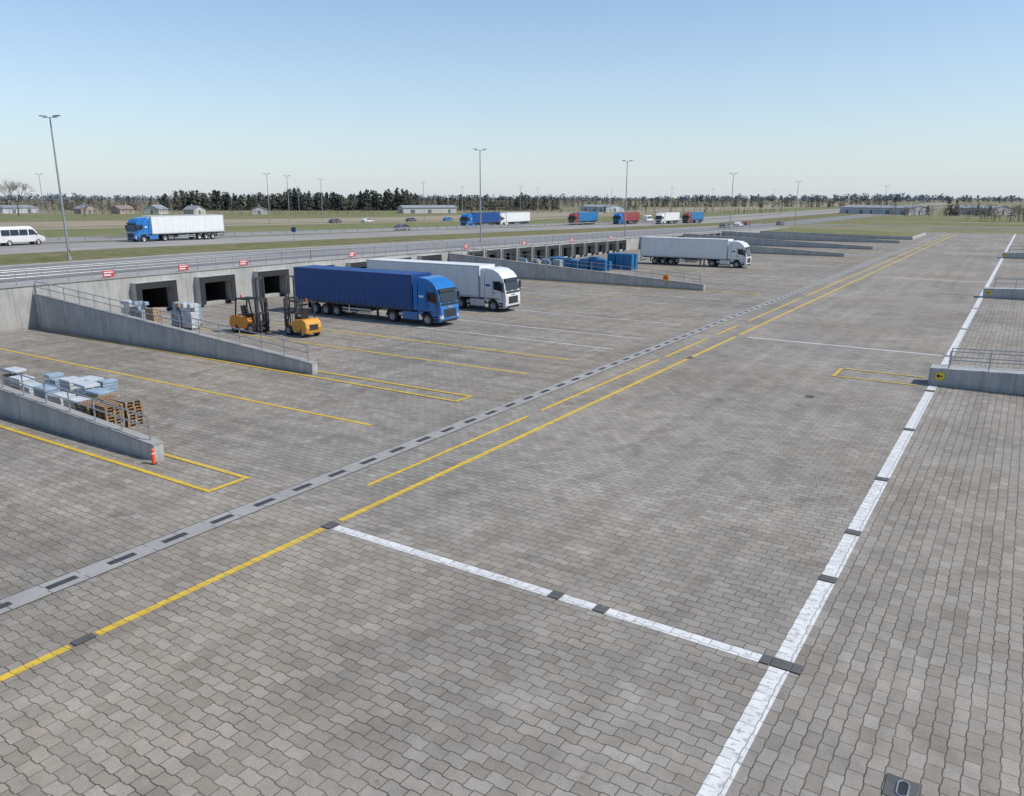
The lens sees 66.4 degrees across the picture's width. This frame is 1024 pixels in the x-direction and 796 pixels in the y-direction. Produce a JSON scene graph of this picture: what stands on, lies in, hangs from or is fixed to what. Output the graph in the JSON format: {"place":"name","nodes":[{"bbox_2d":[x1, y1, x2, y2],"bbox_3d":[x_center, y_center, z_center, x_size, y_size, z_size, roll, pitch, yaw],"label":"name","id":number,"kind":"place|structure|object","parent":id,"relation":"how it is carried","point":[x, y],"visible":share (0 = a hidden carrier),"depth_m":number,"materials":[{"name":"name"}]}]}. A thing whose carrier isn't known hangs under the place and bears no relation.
{"place":"outdoors","nodes":[
{"label":"outdoors","id":0,"kind":"place"},
{"bbox_2d":[0,211,470,220],"bbox_3d":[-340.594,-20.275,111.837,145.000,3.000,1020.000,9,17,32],"label":"meadow","id":1,"kind":"structure","parent":0,"point":[68,217],"depth_m":399.83,"materials":[{"name":"green plant"}]},
{"bbox_2d":[0,178,35,215],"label":"bare tree","id":2,"kind":"object","parent":1,"relation":"on","point":[19,184],"visible":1,"depth_m":333.47,"materials":[{"name":"plant"}]},
{"bbox_2d":[81,206,377,214],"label":"hedge","id":3,"kind":"object","parent":1,"relation":"on","point":[365,210],"visible":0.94,"depth_m":419.19,"materials":[{"name":"green plant"}]},
{"bbox_2d":[0,204,849,226],"bbox_3d":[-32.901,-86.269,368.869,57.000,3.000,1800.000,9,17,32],"label":"dry field","id":4,"kind":"structure","parent":0,"point":[123,223],"depth_m":308.33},
{"bbox_2d":[580,204,623,211],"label":"industrial shed","id":5,"kind":"structure","parent":4,"relation":"on","point":[602,207],"depth_m":530.51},
{"bbox_2d":[33,203,888,229],"bbox_3d":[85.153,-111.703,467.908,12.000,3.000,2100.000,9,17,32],"label":"gravel road","id":6,"kind":"structure","parent":0,"point":[383,222],"depth_m":265.43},
{"bbox_2d":[6,203,938,244],"bbox_3d":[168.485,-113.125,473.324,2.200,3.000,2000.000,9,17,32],"label":"median grass","id":7,"kind":"structure","parent":0,"point":[359,232],"depth_m":163.23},
{"bbox_2d":[0,207,946,281],"bbox_3d":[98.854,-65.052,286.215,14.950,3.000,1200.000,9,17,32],"label":"service road","id":8,"kind":"structure","parent":0,"point":[51,270],"depth_m":94.85,"materials":[{"name":"asphalt"}]},
{"bbox_2d":[0,224,765,279],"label":"road railing","id":9,"kind":"object","parent":8,"relation":"on","point":[562,237],"visible":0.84,"depth_m":87.28,"materials":[{"name":"metal"}]},
{"bbox_2d":[475,149,484,241],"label":"street lamp","id":10,"kind":"object","parent":8,"relation":"on","point":[480,200],"visible":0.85,"depth_m":130.33,"materials":[{"name":"metal"}]},
{"bbox_2d":[35,203,925,237],"bbox_3d":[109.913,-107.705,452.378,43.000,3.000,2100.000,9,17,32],"label":"grass field","id":11,"kind":"structure","parent":0,"point":[90,232],"depth_m":219.63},
{"bbox_2d":[0,232,1023,795],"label":"block paving","id":12,"kind":"structure","parent":0,"point":[718,492],"depth_m":22.74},
{"bbox_2d":[1,366,26,386],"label":"palletised goods","id":13,"kind":"object","parent":12,"relation":"on","point":[6,382],"visible":0.22,"depth_m":41.19,"materials":[{"name":"white plastic"}]},
{"bbox_2d":[9,374,34,389],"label":"palletised goods","id":14,"kind":"object","parent":12,"relation":"on","point":[15,385],"visible":0.27,"depth_m":39.97,"materials":[{"name":"white plastic"}]},
{"bbox_2d":[19,382,42,394],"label":"palletised goods","id":15,"kind":"object","parent":12,"relation":"on","point":[27,389],"visible":0.23,"depth_m":38.92,"materials":[{"name":"white plastic"}]},
{"bbox_2d":[33,384,60,399],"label":"palletised goods","id":16,"kind":"object","parent":12,"relation":"on","point":[48,388],"visible":0.24,"depth_m":37.92,"materials":[{"name":"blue plastic"}]},
{"bbox_2d":[44,372,64,389],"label":"palletised goods","id":17,"kind":"object","parent":12,"relation":"on","point":[53,381],"visible":0.18,"depth_m":39.82,"materials":[{"name":"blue plastic"}]},
{"bbox_2d":[47,391,75,405],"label":"palletised goods","id":18,"kind":"object","parent":12,"relation":"on","point":[54,399],"visible":0.31,"depth_m":37.12,"materials":[{"name":"white plastic"}]},
{"bbox_2d":[59,376,84,393],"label":"palletised goods","id":19,"kind":"object","parent":12,"relation":"on","point":[66,383],"visible":0.27,"depth_m":38.80,"materials":[{"name":"white plastic"}]},
{"bbox_2d":[63,396,89,409],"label":"palletised goods","id":20,"kind":"object","parent":12,"relation":"on","point":[76,399],"visible":0.2,"depth_m":36.29,"materials":[{"name":"white plastic"}]},
{"bbox_2d":[0,391,164,460],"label":"wall","id":21,"kind":"structure","parent":12,"relation":"on","point":[18,408],"depth_m":33.70,"materials":[{"name":"concrete"}]},
{"bbox_2d":[0,384,163,445],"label":"coping","id":22,"kind":"object","parent":21,"relation":"on","point":[126,432],"visible":1,"depth_m":33.23,"materials":[{"name":"concrete"}]},
{"bbox_2d":[0,367,150,439],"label":"railing","id":23,"kind":"object","parent":22,"relation":"on","point":[93,407],"visible":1,"depth_m":33.36,"materials":[{"name":"metal"}]},
{"bbox_2d":[73,380,99,396],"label":"palletised goods","id":24,"kind":"object","parent":12,"relation":"on","point":[85,385],"visible":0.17,"depth_m":38.06,"materials":[{"name":"white plastic"}]},
{"bbox_2d":[74,399,98,415],"bbox_3d":[-19.007,0.707,35.407,1.248,1.020,0.850,10,18,35],"label":"wooden pallet stack","id":25,"kind":"object","parent":12,"relation":"on","point":[84,409],"visible":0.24,"depth_m":35.10,"materials":[{"name":"brown wood"}]},
{"bbox_2d":[85,387,113,399],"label":"palletised goods","id":26,"kind":"object","parent":12,"relation":"on","point":[96,392],"visible":0.28,"depth_m":37.10,"materials":[{"name":"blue plastic"}]},
{"bbox_2d":[93,378,118,395],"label":"palletised goods","id":27,"kind":"object","parent":12,"relation":"on","point":[110,383],"visible":0.41,"depth_m":39.42,"materials":[{"name":"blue plastic"}]},
{"bbox_2d":[91,400,124,426],"bbox_3d":[-17.895,0.803,34.738,1.250,1.166,0.842,11,18,36],"label":"wooden pallet stack","id":28,"kind":"object","parent":12,"relation":"on","point":[110,409],"visible":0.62,"depth_m":34.42,"materials":[{"name":"brown wood"}]},
{"bbox_2d":[110,395,144,427],"bbox_3d":[-17.462,0.592,35.563,1.250,1.166,0.843,9,17,31],"label":"wooden pallet stack","id":29,"kind":"object","parent":12,"relation":"on","point":[131,403],"visible":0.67,"depth_m":35.29,"materials":[{"name":"brown wood"}]},
{"bbox_2d":[120,300,136,315],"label":"palletised goods","id":30,"kind":"object","parent":12,"relation":"on","point":[129,312],"visible":0.5,"depth_m":64.75,"materials":[{"name":"white plastic"}]},
{"bbox_2d":[132,301,148,318],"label":"palletised goods","id":31,"kind":"object","parent":12,"relation":"on","point":[140,309],"visible":0.52,"depth_m":64.17,"materials":[{"name":"plastic"}]},
{"bbox_2d":[144,307,163,323],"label":"palletised goods","id":32,"kind":"object","parent":12,"relation":"on","point":[152,317],"visible":0.65,"depth_m":62.59,"materials":[{"name":"cardboard"}]},
{"bbox_2d":[34,295,317,373],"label":"wall","id":33,"kind":"structure","parent":12,"relation":"on","point":[56,315],"depth_m":54.13,"materials":[{"name":"concrete"}]},
{"bbox_2d":[33,293,317,363],"bbox_3d":[-24.279,-5.077,53.321,30.520,2.110,0.500,9,17,32],"label":"coping","id":34,"kind":"object","parent":33,"relation":"on","point":[190,332],"visible":1,"depth_m":51.55,"materials":[{"name":"concrete"}]},
{"bbox_2d":[34,281,308,360],"bbox_3d":[-24.497,-5.628,53.326,30.061,2.992,0.070,9,17,32],"label":"railing","id":35,"kind":"object","parent":34,"relation":"on","point":[126,308],"visible":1,"depth_m":51.75,"materials":[{"name":"metal"}]},
{"bbox_2d":[170,301,186,327],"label":"palletised goods","id":36,"kind":"object","parent":12,"relation":"on","point":[176,308],"visible":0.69,"depth_m":61.39,"materials":[{"name":"blue plastic"}]},
{"bbox_2d":[180,302,200,329],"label":"palletised goods","id":37,"kind":"object","parent":12,"relation":"on","point":[189,309],"visible":0.87,"depth_m":60.70,"materials":[{"name":"white plastic"}]},
{"bbox_2d":[229,277,281,333],"bbox_3d":[-19.410,-7.011,59.061,4.272,4.195,1.488,7,16,26],"label":"forklift","id":38,"kind":"object","parent":12,"relation":"on","point":[245,319],"visible":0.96,"depth_m":59.06,"materials":[{"name":"metal"}]},
{"bbox_2d":[277,275,320,337],"bbox_3d":[-16.085,-6.893,58.360,4.272,4.315,1.488,12,19,40],"label":"forklift","id":39,"kind":"object","parent":12,"relation":"on","point":[303,324],"visible":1,"depth_m":57.94,"materials":[{"name":"metal"}]},
{"bbox_2d":[293,265,459,325],"bbox_3d":[-11.858,-8.857,66.666,16.595,4.000,3.040,9,17,32],"label":"blue curtainside truck","id":40,"kind":"object","parent":12,"relation":"on","point":[397,295],"visible":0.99,"depth_m":64.63,"materials":[{"name":"fabric"}]},
{"bbox_2d":[366,258,520,311],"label":"white box truck","id":41,"kind":"object","parent":12,"relation":"on","point":[493,287],"visible":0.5,"depth_m":71.18,"materials":[{"name":"paint"}]},
{"bbox_2d":[0,241,900,425],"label":"parking bay lines","id":42,"kind":"object","parent":12,"relation":"on","point":[429,342],"visible":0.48,"depth_m":56.24,"materials":[{"name":"yellow paint"}]},
{"bbox_2d":[0,233,944,614],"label":"drain channel","id":43,"kind":"object","parent":12,"relation":"on","point":[82,575],"visible":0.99,"depth_m":27.68,"materials":[{"name":"concrete"}]},
{"bbox_2d":[0,233,957,681],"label":"yellow lane line","id":44,"kind":"object","parent":12,"relation":"on","point":[130,617],"visible":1,"depth_m":28.54,"materials":[{"name":"paint"}]},
{"bbox_2d":[0,253,965,491],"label":"ramp outline markings","id":45,"kind":"object","parent":12,"relation":"on","point":[243,477],"visible":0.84,"depth_m":34.24,"materials":[{"name":"yellow paint"}]},
{"bbox_2d":[70,328,964,673],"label":"dark paver inserts","id":46,"kind":"object","parent":12,"relation":"on","point":[784,664],"visible":0.99,"depth_m":19.48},
{"bbox_2d":[332,526,762,661],"bbox_3d":[0.033,4.931,20.975,13.200,0.001,0.340,9,17,32],"label":"white cross line","id":47,"kind":"object","parent":12,"relation":"on","point":[722,646],"visible":1,"depth_m":20.12,"materials":[{"name":"paint"}]},
{"bbox_2d":[449,254,704,290],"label":"wall","id":48,"kind":"structure","parent":12,"relation":"on","point":[532,271],"depth_m":94.78,"materials":[{"name":"concrete"}]},
{"bbox_2d":[449,253,705,284],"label":"coping","id":49,"kind":"object","parent":48,"relation":"on","point":[579,269],"visible":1,"depth_m":93.99,"materials":[{"name":"concrete"}]},
{"bbox_2d":[451,246,700,283],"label":"railing","id":50,"kind":"object","parent":49,"relation":"on","point":[536,259],"visible":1,"depth_m":94.27,"materials":[{"name":"metal"}]},
{"bbox_2d":[589,256,599,270],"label":"blue crate stack","id":51,"kind":"object","parent":12,"relation":"on","point":[593,259],"visible":0.73,"depth_m":109.64,"materials":[{"name":"plastic"}]},
{"bbox_2d":[597,259,606,270],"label":"blue crate stack","id":52,"kind":"object","parent":12,"relation":"on","point":[603,264],"visible":0.87,"depth_m":108.73,"materials":[{"name":"plastic"}]},
{"bbox_2d":[607,253,616,268],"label":"blue crate stack","id":53,"kind":"object","parent":12,"relation":"on","point":[611,257],"visible":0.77,"depth_m":111.59,"materials":[{"name":"plastic"}]},
{"bbox_2d":[615,253,623,269],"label":"blue crate stack","id":54,"kind":"object","parent":12,"relation":"on","point":[619,260],"visible":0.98,"depth_m":111.03,"materials":[{"name":"plastic"}]},
{"bbox_2d":[624,254,634,269],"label":"blue crate stack","id":55,"kind":"object","parent":12,"relation":"on","point":[629,260],"visible":0.98,"depth_m":110.34,"materials":[{"name":"plastic"}]},
{"bbox_2d":[640,236,751,267],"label":"white box truck","id":56,"kind":"object","parent":12,"relation":"on","point":[711,251],"visible":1,"depth_m":116.52,"materials":[{"name":"paint"}]},
{"bbox_2d":[640,237,844,256],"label":"wall","id":57,"kind":"structure","parent":12,"relation":"on","point":[761,250],"depth_m":139.92,"materials":[{"name":"concrete"}]},
{"bbox_2d":[722,231,899,242],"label":"wall","id":58,"kind":"structure","parent":12,"relation":"on","point":[773,236],"depth_m":186.04,"materials":[{"name":"concrete"}]},
{"bbox_2d":[696,234,1015,795],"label":"white lane line","id":59,"kind":"object","parent":12,"relation":"on","point":[718,780],"visible":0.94,"depth_m":18.64,"materials":[{"name":"paint"}]},
{"bbox_2d":[747,252,982,355],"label":"white cross line","id":60,"kind":"object","parent":12,"relation":"on","point":[861,347],"visible":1,"depth_m":54.75,"materials":[{"name":"paint"}]},
{"bbox_2d":[882,773,921,795],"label":"drain cover","id":61,"kind":"object","parent":12,"relation":"on","point":[894,785],"visible":1,"depth_m":13.66,"materials":[{"name":"metal"}]},
{"bbox_2d":[927,348,1023,394],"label":"concrete loading ramp","id":62,"kind":"structure","parent":12,"relation":"on","point":[1003,380],"depth_m":41.78,"materials":[{"name":"concrete"}]},
{"bbox_2d":[982,278,1023,299],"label":"concrete loading ramp","id":63,"kind":"structure","parent":12,"relation":"on","point":[1015,293],"depth_m":79.22,"materials":[{"name":"concrete"}]},
{"bbox_2d":[1002,247,1023,258],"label":"concrete loading ramp","id":64,"kind":"structure","parent":12,"relation":"on","point":[1014,255],"depth_m":130.89,"materials":[{"name":"concrete"}]},
{"bbox_2d":[0,198,1023,282],"bbox_3d":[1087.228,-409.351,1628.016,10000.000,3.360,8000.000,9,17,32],"label":"ground","id":65,"kind":"structure","parent":0,"point":[960,229],"depth_m":470.31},
{"bbox_2d":[0,205,38,212],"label":"industrial shed","id":66,"kind":"structure","parent":65,"relation":"on","point":[24,209],"depth_m":436.75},
{"bbox_2d":[0,202,106,214],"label":"hedge","id":67,"kind":"object","parent":65,"relation":"on","point":[49,210],"visible":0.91,"depth_m":397.57,"materials":[{"name":"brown plant"}]},
{"bbox_2d":[74,205,97,213],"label":"walls","id":68,"kind":"structure","parent":65,"relation":"on","point":[90,207],"depth_m":433.75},
{"bbox_2d":[0,196,178,209],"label":"mixed treeline","id":69,"kind":"object","parent":65,"relation":"on","point":[66,204],"visible":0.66,"depth_m":595.48,"materials":[{"name":"green plant"}]},
{"bbox_2d":[111,206,133,213],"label":"walls","id":70,"kind":"structure","parent":65,"relation":"on","point":[118,212],"depth_m":438.88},
{"bbox_2d":[144,206,167,213],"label":"walls","id":71,"kind":"structure","parent":65,"relation":"on","point":[148,209],"depth_m":436.21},
{"bbox_2d":[158,187,420,210],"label":"conifer treeline","id":72,"kind":"object","parent":65,"relation":"on","point":[217,199],"visible":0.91,"depth_m":576.09,"materials":[{"name":"green plant"}]},
{"bbox_2d":[0,226,711,266],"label":"road kerb","id":73,"kind":"structure","parent":65,"relation":"on","point":[291,248],"depth_m":102.61,"materials":[{"name":"concrete"}]},
{"bbox_2d":[0,227,789,332],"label":"wall","id":74,"kind":"structure","parent":65,"relation":"on","point":[18,311],"depth_m":69.95,"materials":[{"name":"concrete"}]},
{"bbox_2d":[0,226,789,288],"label":"deck","id":75,"kind":"structure","parent":74,"relation":"on","point":[100,276],"depth_m":81.24,"materials":[{"name":"concrete"}]},
{"bbox_2d":[0,223,785,284],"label":"wall railing","id":76,"kind":"object","parent":75,"relation":"on","point":[437,246],"depth_m":85.92,"materials":[{"name":"metal"}]},
{"bbox_2d":[130,232,723,310],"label":"dock shelters","id":77,"kind":"object","parent":74,"relation":"attached to","point":[207,288],"visible":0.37,"depth_m":78.36,"materials":[{"name":"plastic"}]},
{"bbox_2d":[397,205,457,212],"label":"industrial shed","id":78,"kind":"structure","parent":65,"relation":"on","point":[427,208],"depth_m":480.58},
{"bbox_2d":[0,213,855,265],"bbox_3d":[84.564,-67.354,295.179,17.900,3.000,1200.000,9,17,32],"label":"grass verge","id":79,"kind":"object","parent":65,"relation":"on","point":[31,258],"depth_m":118.50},
{"bbox_2d":[39,115,71,259],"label":"street lamp","id":80,"kind":"object","parent":79,"relation":"on","point":[64,222],"visible":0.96,"depth_m":83.82,"materials":[{"name":"metal"}]},
{"bbox_2d":[0,203,953,254],"bbox_3d":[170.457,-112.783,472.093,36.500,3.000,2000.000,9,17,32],"label":"highway","id":81,"kind":"structure","parent":65,"relation":"on","point":[74,245],"depth_m":153.26,"materials":[{"name":"asphalt"}]},
{"bbox_2d":[0,226,44,245],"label":"white minibus","id":82,"kind":"object","parent":81,"relation":"on","point":[10,235],"visible":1,"depth_m":110.96,"materials":[{"name":"paint"}]},
{"bbox_2d":[0,229,37,235],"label":"windows and lights","id":83,"kind":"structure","parent":82,"relation":"in","point":[23,231],"depth_m":110.75,"materials":[{"name":"black glass"}]},
{"bbox_2d":[125,214,224,241],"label":"blue and white truck","id":84,"kind":"object","parent":81,"relation":"on","point":[153,227],"visible":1,"depth_m":127.20,"materials":[{"name":"paint"}]},
{"bbox_2d":[45,220,654,242],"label":"guard rail","id":85,"kind":"object","parent":81,"relation":"on","point":[235,233],"visible":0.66,"depth_m":165.44,"materials":[{"name":"metal"}]},
{"bbox_2d":[0,211,853,269],"bbox_3d":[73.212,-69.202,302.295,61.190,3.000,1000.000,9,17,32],"label":"highway lane markings","id":86,"kind":"object","parent":81,"relation":"on","point":[345,235],"visible":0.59,"depth_m":144.57,"materials":[{"name":"paint"}]},
{"bbox_2d":[459,212,499,225],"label":"blue curtainside truck","id":87,"kind":"object","parent":81,"relation":"on","point":[487,218],"visible":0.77,"depth_m":222.84,"materials":[{"name":"fabric"}]},
{"bbox_2d":[497,212,529,224],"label":"white box truck","id":88,"kind":"object","parent":81,"relation":"on","point":[507,218],"visible":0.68,"depth_m":239.13,"materials":[{"name":"paint"}]},
{"bbox_2d":[568,212,597,224],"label":"red box truck","id":89,"kind":"object","parent":81,"relation":"on","point":[576,217],"visible":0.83,"depth_m":256.60,"materials":[{"name":"paint"}]},
{"bbox_2d":[612,212,639,223],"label":"blue curtainside truck","id":90,"kind":"object","parent":81,"relation":"on","point":[631,217],"visible":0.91,"depth_m":268.62,"materials":[{"name":"paint"}]},
{"bbox_2d":[655,212,679,223],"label":"white box truck","id":91,"kind":"object","parent":81,"relation":"on","point":[666,217],"visible":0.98,"depth_m":276.02,"materials":[{"name":"paint"}]},
{"bbox_2d":[682,212,703,222],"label":"red box truck","id":92,"kind":"object","parent":81,"relation":"on","point":[690,217],"visible":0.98,"depth_m":293.57,"materials":[{"name":"paint"}]},
{"bbox_2d":[0,192,953,202],"bbox_3d":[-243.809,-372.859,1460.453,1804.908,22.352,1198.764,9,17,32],"label":"distant forest","id":93,"kind":"object","parent":65,"relation":"on","point":[900,198],"visible":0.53,"depth_m":1434.05,"materials":[{"name":"plant"}]},
{"bbox_2d":[417,192,559,210],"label":"mixed treeline","id":94,"kind":"object","parent":65,"relation":"on","point":[516,201],"visible":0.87,"depth_m":579.16,"materials":[{"name":"green plant"}]},
{"bbox_2d":[460,205,784,212],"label":"hedge","id":95,"kind":"object","parent":65,"relation":"on","point":[620,208],"visible":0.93,"depth_m":489.37,"materials":[{"name":"green plant"}]},
{"bbox_2d":[407,194,897,206],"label":"mixed treeline","id":96,"kind":"object","parent":65,"relation":"on","point":[761,201],"visible":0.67,"depth_m":770.50,"materials":[{"name":"green plant"}]},
{"bbox_2d":[684,234,873,249],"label":"wall","id":97,"kind":"structure","parent":65,"relation":"on","point":[758,242],"depth_m":162.88,"materials":[{"name":"concrete"}]},
{"bbox_2d":[684,233,873,246],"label":"coping","id":98,"kind":"object","parent":97,"relation":"on","point":[782,240],"visible":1,"depth_m":162.46,"materials":[{"name":"concrete"}]},
{"bbox_2d":[839,205,928,214],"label":"industrial shed","id":99,"kind":"structure","parent":65,"relation":"on","point":[863,209],"depth_m":459.38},
{"bbox_2d":[840,220,1023,223],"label":"lane","id":100,"kind":"structure","parent":65,"relation":"on","point":[942,222],"depth_m":305.56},
{"bbox_2d":[849,217,1023,222],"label":"paddock","id":101,"kind":"structure","parent":65,"relation":"on","point":[937,219],"depth_m":346.55,"materials":[{"name":"green plant"}]},
{"bbox_2d":[965,204,1023,220],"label":"hedge","id":102,"kind":"object","parent":101,"relation":"on","point":[1010,214],"visible":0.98,"depth_m":319.59,"materials":[{"name":"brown plant"}]},
{"bbox_2d":[874,200,1023,216],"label":"bare treeline","id":103,"kind":"object","parent":65,"relation":"on","point":[976,208],"visible":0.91,"depth_m":406.25,"materials":[{"name":"brown plant"}]},
{"bbox_2d":[927,193,1022,202],"bbox_3d":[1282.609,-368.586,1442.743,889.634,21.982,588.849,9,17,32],"label":"distant forest","id":104,"kind":"object","parent":65,"relation":"on","point":[1004,199],"visible":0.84,"depth_m":1446.75,"materials":[{"name":"plant"}]},
{"bbox_2d":[950,205,1015,214],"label":"industrial shed","id":105,"kind":"structure","parent":65,"relation":"on","point":[969,213],"depth_m":438.62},
{"bbox_2d":[0,0,1023,198],"label":"sky","id":106,"kind":"structure","parent":0,"point":[153,98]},
{"bbox_2d":[759,228,925,239],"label":"raised grass island","id":107,"kind":"structure","parent":0,"point":[862,234],"depth_m":201.80,"materials":[{"name":"plant"}]},
{"bbox_2d":[807,224,1016,227],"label":"access road","id":108,"kind":"structure","parent":0,"point":[914,226],"depth_m":264.21,"materials":[{"name":"asphalt"}]},
{"bbox_2d":[816,221,1023,227],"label":"lawn","id":109,"kind":"structure","parent":0,"point":[929,224],"depth_m":283.68,"materials":[{"name":"green plant"}]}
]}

